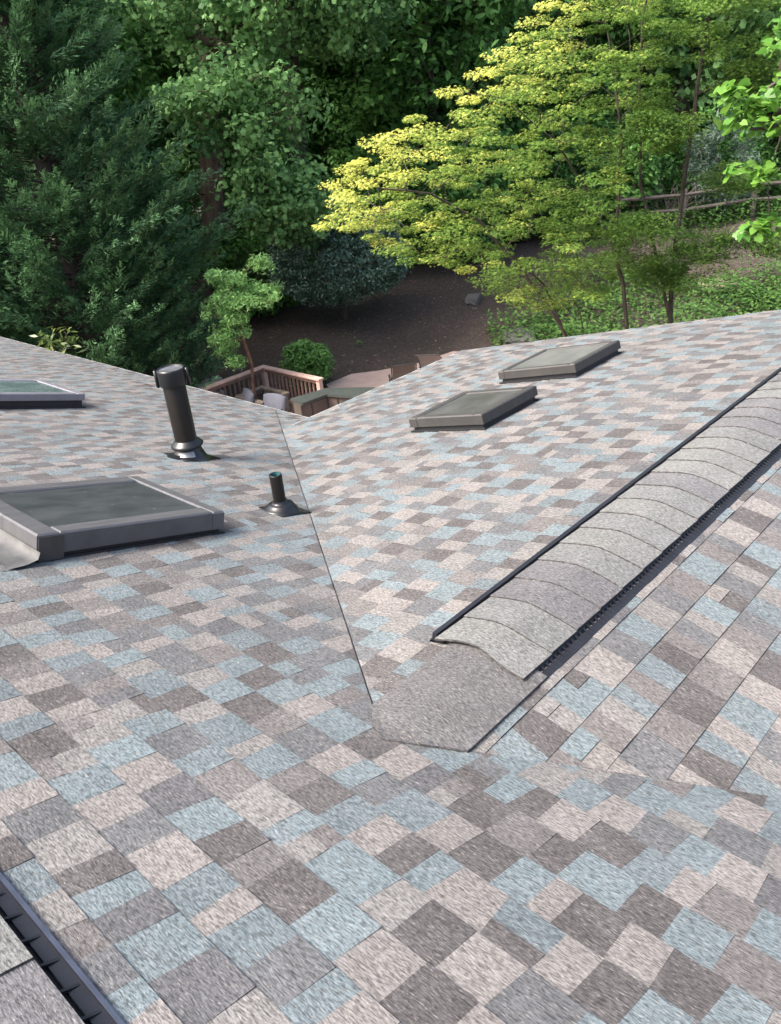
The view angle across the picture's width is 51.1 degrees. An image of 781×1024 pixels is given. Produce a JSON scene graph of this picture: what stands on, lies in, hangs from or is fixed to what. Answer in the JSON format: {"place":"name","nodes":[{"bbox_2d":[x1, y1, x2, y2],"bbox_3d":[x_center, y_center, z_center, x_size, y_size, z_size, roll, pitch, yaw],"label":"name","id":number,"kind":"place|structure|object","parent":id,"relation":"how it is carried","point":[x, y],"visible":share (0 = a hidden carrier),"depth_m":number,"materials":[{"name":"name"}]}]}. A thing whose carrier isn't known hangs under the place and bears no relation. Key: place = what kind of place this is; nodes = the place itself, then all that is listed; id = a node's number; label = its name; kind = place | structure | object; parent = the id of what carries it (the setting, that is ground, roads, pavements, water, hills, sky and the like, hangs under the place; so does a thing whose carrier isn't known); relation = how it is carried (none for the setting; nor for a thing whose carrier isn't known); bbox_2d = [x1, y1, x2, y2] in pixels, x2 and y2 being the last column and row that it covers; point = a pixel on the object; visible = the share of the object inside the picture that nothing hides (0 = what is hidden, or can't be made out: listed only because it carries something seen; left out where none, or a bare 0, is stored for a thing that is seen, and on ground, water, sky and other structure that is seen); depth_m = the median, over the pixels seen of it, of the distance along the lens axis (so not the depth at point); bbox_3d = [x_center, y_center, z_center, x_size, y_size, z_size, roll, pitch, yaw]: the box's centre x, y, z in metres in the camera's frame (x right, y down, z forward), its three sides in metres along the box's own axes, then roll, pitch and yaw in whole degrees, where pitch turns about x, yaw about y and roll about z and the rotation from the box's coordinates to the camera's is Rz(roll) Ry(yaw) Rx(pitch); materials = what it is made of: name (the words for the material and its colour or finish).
{"place":"outdoors","nodes":[
{"label":"outdoors","id":0,"kind":"place"},
{"bbox_2d":[194,376,224,394],"bbox_3d":[-4.668,-2.653,19.427,0.320,0.629,1.783,12,32,31],"label":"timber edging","id":1,"kind":"object","parent":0,"point":[200,385],"visible":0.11,"depth_m":19.73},
{"bbox_2d":[326,351,457,387],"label":"patio","id":2,"kind":"structure","parent":0,"point":[375,379],"depth_m":20.54,"materials":[{"name":"grey concrete"}]},
{"bbox_2d":[290,387,374,416],"bbox_3d":[-0.838,-1.965,16.899,2.347,0.950,0.987,3,29,17],"label":"outdoor bar","id":3,"kind":"object","parent":2,"relation":"on","point":[310,404],"visible":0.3,"depth_m":16.83,"materials":[{"name":"grey stone"}]},
{"bbox_2d":[388,363,416,381],"bbox_3d":[0.301,-2.888,18.308,0.630,1.090,0.758,-7,27,-2],"label":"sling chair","id":4,"kind":"object","parent":2,"relation":"on","point":[401,370],"visible":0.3,"depth_m":17.85,"materials":[{"name":"brown fabric"}]},
{"bbox_2d":[415,354,441,367],"bbox_3d":[1.005,-3.278,18.936,0.630,1.069,1.017,2,28,15],"label":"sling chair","id":5,"kind":"object","parent":2,"relation":"on","point":[426,360],"visible":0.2,"depth_m":18.46,"materials":[{"name":"brown fabric"}]},
{"bbox_2d":[5,102,780,405],"bbox_3d":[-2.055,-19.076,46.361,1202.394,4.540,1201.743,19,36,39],"label":"ground","id":6,"kind":"structure","parent":0,"point":[441,317],"depth_m":24.74,"materials":[{"name":"brown soil"}]},
{"bbox_2d":[0,239,75,350],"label":"cypress tree","id":7,"kind":"object","parent":6,"relation":"on","point":[10,259],"visible":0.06,"depth_m":16.91,"materials":[{"name":"green plant"}]},
{"bbox_2d":[0,261,80,345],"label":"woodland shrub","id":8,"kind":"object","parent":6,"relation":"on","point":[45,313],"visible":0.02,"depth_m":22.68,"materials":[{"name":"green plant"}]},
{"bbox_2d":[0,81,94,358],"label":"cypress tree","id":9,"kind":"object","parent":6,"relation":"on","point":[80,355],"visible":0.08,"depth_m":20.57,"materials":[{"name":"green plant"}]},
{"bbox_2d":[30,326,86,353],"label":"laurel shrub","id":10,"kind":"object","parent":6,"relation":"on","point":[72,339],"visible":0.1,"depth_m":12.00,"materials":[{"name":"green plant"}]},
{"bbox_2d":[0,31,117,255],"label":"woodland tree","id":11,"kind":"object","parent":6,"relation":"on","point":[48,152],"visible":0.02,"depth_m":22.42,"materials":[{"name":"green plant"}]},
{"bbox_2d":[11,0,201,281],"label":"woodland tree","id":12,"kind":"object","parent":6,"relation":"on","point":[122,94],"visible":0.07,"depth_m":23.71,"materials":[{"name":"green plant"}]},
{"bbox_2d":[24,0,196,178],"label":"woodland tree","id":13,"kind":"object","parent":6,"relation":"on","point":[143,30],"visible":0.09,"depth_m":27.63,"materials":[{"name":"green plant"}]},
{"bbox_2d":[0,0,258,388],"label":"cypress tree","id":14,"kind":"object","parent":6,"relation":"on","point":[104,243],"visible":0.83,"depth_m":16.42,"materials":[{"name":"green plant"}]},
{"bbox_2d":[89,210,202,324],"bbox_3d":[-7.685,-7.238,24.766,3.674,3.906,3.900,-19,30,-23],"label":"woodland shrub","id":15,"kind":"object","parent":6,"relation":"on","point":[169,306],"visible":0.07,"depth_m":24.78,"materials":[{"name":"green plant"}]},
{"bbox_2d":[153,136,197,199],"bbox_3d":[-12.330,-18.289,36.055,7.909,13.007,6.807,-5,27,3],"label":"woodland tree","id":16,"kind":"object","parent":6,"relation":"on","point":[175,173],"visible":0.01,"depth_m":37.20,"materials":[{"name":"green plant"}]},
{"bbox_2d":[156,159,261,276],"bbox_3d":[-6.720,-10.141,28.707,4.684,4.131,4.304,19,36,39],"label":"woodland shrub","id":17,"kind":"object","parent":6,"relation":"on","point":[195,200],"visible":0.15,"depth_m":27.89,"materials":[{"name":"green plant"}]},
{"bbox_2d":[114,6,308,255],"bbox_3d":[-6.996,-18.714,30.434,8.638,18.502,8.417,-20,30,-25],"label":"woodland tree","id":18,"kind":"object","parent":6,"relation":"on","point":[171,71],"visible":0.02,"depth_m":30.09,"materials":[{"name":"green plant"}]},
{"bbox_2d":[102,0,418,312],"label":"tulip poplar","id":19,"kind":"object","parent":6,"relation":"on","point":[210,87],"visible":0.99,"depth_m":20.24,"materials":[{"name":"green plant"}]},
{"bbox_2d":[201,220,320,317],"bbox_3d":[-3.995,-7.492,25.104,3.766,3.258,3.644,19,36,39],"label":"woodland shrub","id":20,"kind":"object","parent":6,"relation":"on","point":[227,260],"visible":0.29,"depth_m":24.79,"materials":[{"name":"green plant"}]},
{"bbox_2d":[189,16,364,228],"bbox_3d":[-4.063,-15.535,30.613,7.322,12.042,6.302,-9,27,-5],"label":"woodland tree","id":21,"kind":"object","parent":6,"relation":"on","point":[316,147],"visible":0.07,"depth_m":30.25,"materials":[{"name":"green plant"}]},
{"bbox_2d":[230,62,362,158],"bbox_3d":[-4.993,-22.069,36.945,7.806,17.159,8.011,-3,27,6],"label":"woodland tree","id":22,"kind":"object","parent":6,"relation":"on","point":[308,119],"depth_m":37.67,"materials":[{"name":"green plant"}]},
{"bbox_2d":[279,338,334,389],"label":"round shrub","id":23,"kind":"object","parent":6,"relation":"on","point":[307,356],"visible":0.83,"depth_m":19.92,"materials":[{"name":"green plant"}]},
{"bbox_2d":[237,0,439,280],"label":"tulip poplar","id":24,"kind":"object","parent":6,"relation":"on","point":[294,60],"visible":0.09,"depth_m":25.24,"materials":[{"name":"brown plant"}]},
{"bbox_2d":[264,206,413,319],"bbox_3d":[-1.551,-7.096,23.947,4.105,3.538,4.156,19,36,39],"label":"holly bush","id":25,"kind":"object","parent":6,"relation":"on","point":[330,266],"visible":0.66,"depth_m":22.90,"materials":[{"name":"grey plant"}]},
{"bbox_2d":[319,59,403,183],"bbox_3d":[-0.973,-18.854,37.561,6.254,10.285,5.383,-3,27,6],"label":"woodland tree","id":26,"kind":"object","parent":6,"relation":"on","point":[340,100],"depth_m":36.71,"materials":[{"name":"green plant"}]},
{"bbox_2d":[323,165,432,267],"bbox_3d":[-0.535,-9.896,27.828,4.032,3.662,4.376,19,36,39],"label":"woodland shrub","id":27,"kind":"object","parent":6,"relation":"on","point":[365,193],"visible":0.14,"depth_m":27.12,"materials":[{"name":"green plant"}]},
{"bbox_2d":[302,0,460,249],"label":"woodland tree","id":28,"kind":"object","parent":6,"relation":"on","point":[342,116],"visible":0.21,"depth_m":28.71,"materials":[{"name":"green plant"}]},
{"bbox_2d":[0,309,780,1023],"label":"house","id":29,"kind":"structure","parent":6,"relation":"on","point":[446,691],"depth_m":2.59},
{"bbox_2d":[327,0,535,259],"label":"woodland tree","id":30,"kind":"object","parent":6,"relation":"on","point":[395,78],"visible":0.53,"depth_m":25.75,"materials":[{"name":"green plant"}]},
{"bbox_2d":[397,163,510,264],"bbox_3d":[2.153,-10.164,27.923,3.917,3.697,4.119,-7,27,-2],"label":"woodland shrub","id":31,"kind":"object","parent":6,"relation":"on","point":[482,237],"visible":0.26,"depth_m":27.22,"materials":[{"name":"green plant"}]},
{"bbox_2d":[367,0,568,235],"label":"woodland tree","id":32,"kind":"object","parent":6,"relation":"on","point":[527,12],"visible":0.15,"depth_m":27.90,"materials":[{"name":"green plant"}]},
{"bbox_2d":[464,293,480,306],"bbox_3d":[2.555,-6.564,25.342,0.440,0.260,0.837,2,28,15],"label":"garden stone","id":33,"kind":"object","parent":6,"relation":"on","point":[473,300],"visible":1,"depth_m":25.06,"materials":[{"name":"grey stone"}]},
{"bbox_2d":[311,0,682,336],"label":"maple tree","id":34,"kind":"object","parent":6,"relation":"on","point":[502,95],"visible":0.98,"depth_m":14.02,"materials":[{"name":"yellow plant"}]},
{"bbox_2d":[508,288,526,303],"bbox_3d":[3.901,-6.641,25.160,0.437,0.273,1.086,5,29,20],"label":"garden stone","id":35,"kind":"object","parent":6,"relation":"on","point":[519,293],"visible":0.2,"depth_m":24.87,"materials":[{"name":"grey stone"}]},
{"bbox_2d":[502,327,535,344],"bbox_3d":[3.462,-4.657,22.095,0.880,0.328,1.439,-4,27,5],"label":"garden stone","id":36,"kind":"object","parent":6,"relation":"on","point":[520,339],"visible":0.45,"depth_m":21.84,"materials":[{"name":"grey stone"}]},
{"bbox_2d":[270,228,780,385],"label":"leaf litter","id":37,"kind":"object","parent":6,"relation":"on","point":[426,309],"visible":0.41,"depth_m":24.76,"materials":[{"name":"brown plant"}]},
{"bbox_2d":[489,125,587,240],"bbox_3d":[5.050,-11.989,30.019,3.967,4.096,4.485,19,36,39],"label":"woodland shrub","id":38,"kind":"object","parent":6,"relation":"on","point":[555,166],"visible":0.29,"depth_m":29.58,"materials":[{"name":"green plant"}]},
{"bbox_2d":[463,0,629,221],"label":"woodland tree","id":39,"kind":"object","parent":6,"relation":"on","point":[518,121],"visible":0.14,"depth_m":30.99,"materials":[{"name":"green plant"}]},
{"bbox_2d":[533,117,633,224],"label":"woodland shrub","id":40,"kind":"object","parent":6,"relation":"on","point":[580,166],"visible":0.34,"depth_m":30.00,"materials":[{"name":"green plant"}]},
{"bbox_2d":[515,0,677,208],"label":"woodland tree","id":41,"kind":"object","parent":6,"relation":"on","point":[624,35],"visible":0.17,"depth_m":31.81,"materials":[{"name":"green plant"}]},
{"bbox_2d":[484,226,780,345],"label":"ground cover","id":42,"kind":"object","parent":6,"relation":"on","point":[750,288],"visible":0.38,"depth_m":22.43,"materials":[{"name":"green plant"}]},
{"bbox_2d":[606,127,662,221],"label":"ivy shrub","id":43,"kind":"object","parent":6,"relation":"on","point":[650,172],"visible":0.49,"depth_m":28.88,"materials":[{"name":"green plant"}]},
{"bbox_2d":[579,20,703,174],"bbox_3d":[11.530,-24.765,38.800,7.703,16.933,7.905,-16,29,-18],"label":"woodland tree","id":44,"kind":"object","parent":6,"relation":"on","point":[667,83],"visible":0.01,"depth_m":39.44,"materials":[{"name":"green plant"}]},
{"bbox_2d":[604,123,711,214],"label":"woodland shrub","id":45,"kind":"object","parent":6,"relation":"on","point":[666,161],"visible":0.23,"depth_m":30.33,"materials":[{"name":"green plant"}]},
{"bbox_2d":[553,195,780,247],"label":"ground cover","id":46,"kind":"object","parent":6,"relation":"on","point":[737,215],"visible":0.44,"depth_m":29.18,"materials":[{"name":"green plant"}]},
{"bbox_2d":[624,176,723,228],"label":"bare bush","id":47,"kind":"object","parent":6,"relation":"on","point":[674,207],"visible":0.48,"depth_m":29.38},
{"bbox_2d":[589,0,778,206],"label":"woodland tree","id":48,"kind":"object","parent":6,"relation":"on","point":[685,76],"visible":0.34,"depth_m":30.94,"materials":[{"name":"green plant"}]},
{"bbox_2d":[597,0,780,323],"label":"maple tree","id":49,"kind":"object","parent":6,"relation":"on","point":[672,271],"visible":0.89,"depth_m":14.48,"materials":[{"name":"green plant"}]},
{"bbox_2d":[616,181,780,232],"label":"rail fence","id":50,"kind":"object","parent":6,"relation":"on","point":[753,195],"visible":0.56,"depth_m":28.95,"materials":[{"name":"brown wood"}]},
{"bbox_2d":[656,95,768,213],"bbox_3d":[12.228,-13.480,31.108,4.080,4.241,3.832,-17,29,-21],"label":"woodland shrub","id":51,"kind":"object","parent":6,"relation":"on","point":[723,146],"visible":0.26,"depth_m":30.36,"materials":[{"name":"green plant"}]},
{"bbox_2d":[659,26,769,155],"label":"woodland tree","id":52,"kind":"object","parent":6,"relation":"on","point":[698,107],"visible":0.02,"depth_m":41.17,"materials":[{"name":"green plant"}]},
{"bbox_2d":[696,278,741,292],"bbox_3d":[9.490,-6.571,23.705,0.872,0.176,1.223,-9,27,-6],"label":"garden stone","id":53,"kind":"object","parent":6,"relation":"on","point":[722,287],"visible":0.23,"depth_m":23.41,"materials":[{"name":"grey stone"}]},
{"bbox_2d":[678,106,769,218],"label":"drooping shrub","id":54,"kind":"object","parent":6,"relation":"on","point":[714,134],"visible":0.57,"depth_m":29.01,"materials":[{"name":"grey plant"}]},
{"bbox_2d":[700,3,780,194],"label":"woodland tree","id":55,"kind":"object","parent":6,"relation":"on","point":[773,143],"visible":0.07,"depth_m":32.12,"materials":[{"name":"green plant"}]},
{"bbox_2d":[708,92,780,205],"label":"woodland shrub","id":56,"kind":"object","parent":6,"relation":"on","point":[772,187],"visible":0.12,"depth_m":31.12,"materials":[{"name":"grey plant"}]},
{"bbox_2d":[709,8,780,242],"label":"redbud tree","id":57,"kind":"object","parent":6,"relation":"on","point":[759,111],"visible":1,"depth_m":8.77,"materials":[{"name":"green plant"}]},
{"bbox_2d":[775,141,780,172],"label":"woodland shrub","id":58,"kind":"object","parent":6,"relation":"on","point":[779,159],"visible":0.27,"depth_m":32.96,"materials":[{"name":"green plant"}]},
{"bbox_3d":[-3.648,-1.592,17.803,2.123,0.050,4.250,19,36,39],"label":"wooden deck","id":59,"kind":"object","parent":6,"relation":"on","visible":0},
{"bbox_2d":[242,388,254,402],"bbox_3d":[-3.465,-2.336,18.355,0.829,0.725,0.660,-18,30,-22],"label":"padded chair","id":60,"kind":"object","parent":59,"relation":"on","point":[248,395],"visible":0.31,"depth_m":18.23,"materials":[{"name":"grey fabric"}]},
{"bbox_2d":[198,365,323,404],"bbox_3d":[-3.601,-1.995,17.594,2.090,0.925,4.170,19,36,39],"label":"deck railing","id":61,"kind":"object","parent":59,"relation":"on","point":[263,370],"visible":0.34,"depth_m":18.78,"materials":[{"name":"brown wood"}]},
{"bbox_2d":[235,385,289,411],"bbox_3d":[-2.895,-2.459,18.700,0.980,0.520,0.810,19,36,39],"label":"planter box","id":62,"kind":"object","parent":59,"relation":"on","point":[259,400],"visible":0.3,"depth_m":18.69,"materials":[{"name":"wood"}]},
{"bbox_2d":[200,252,284,398],"bbox_3d":[-3.083,-3.811,17.738,1.927,3.473,1.129,-8,27,-3],"label":"ornamental tree","id":63,"kind":"object","parent":62,"relation":"in","point":[229,306],"visible":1,"depth_m":17.32,"materials":[{"name":"green plant"}]},
{"bbox_2d":[263,393,286,410],"bbox_3d":[-2.695,-2.127,17.796,0.660,0.725,0.829,12,32,31],"label":"padded chair","id":64,"kind":"object","parent":59,"relation":"on","point":[276,401],"visible":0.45,"depth_m":17.84,"materials":[{"name":"grey fabric"}]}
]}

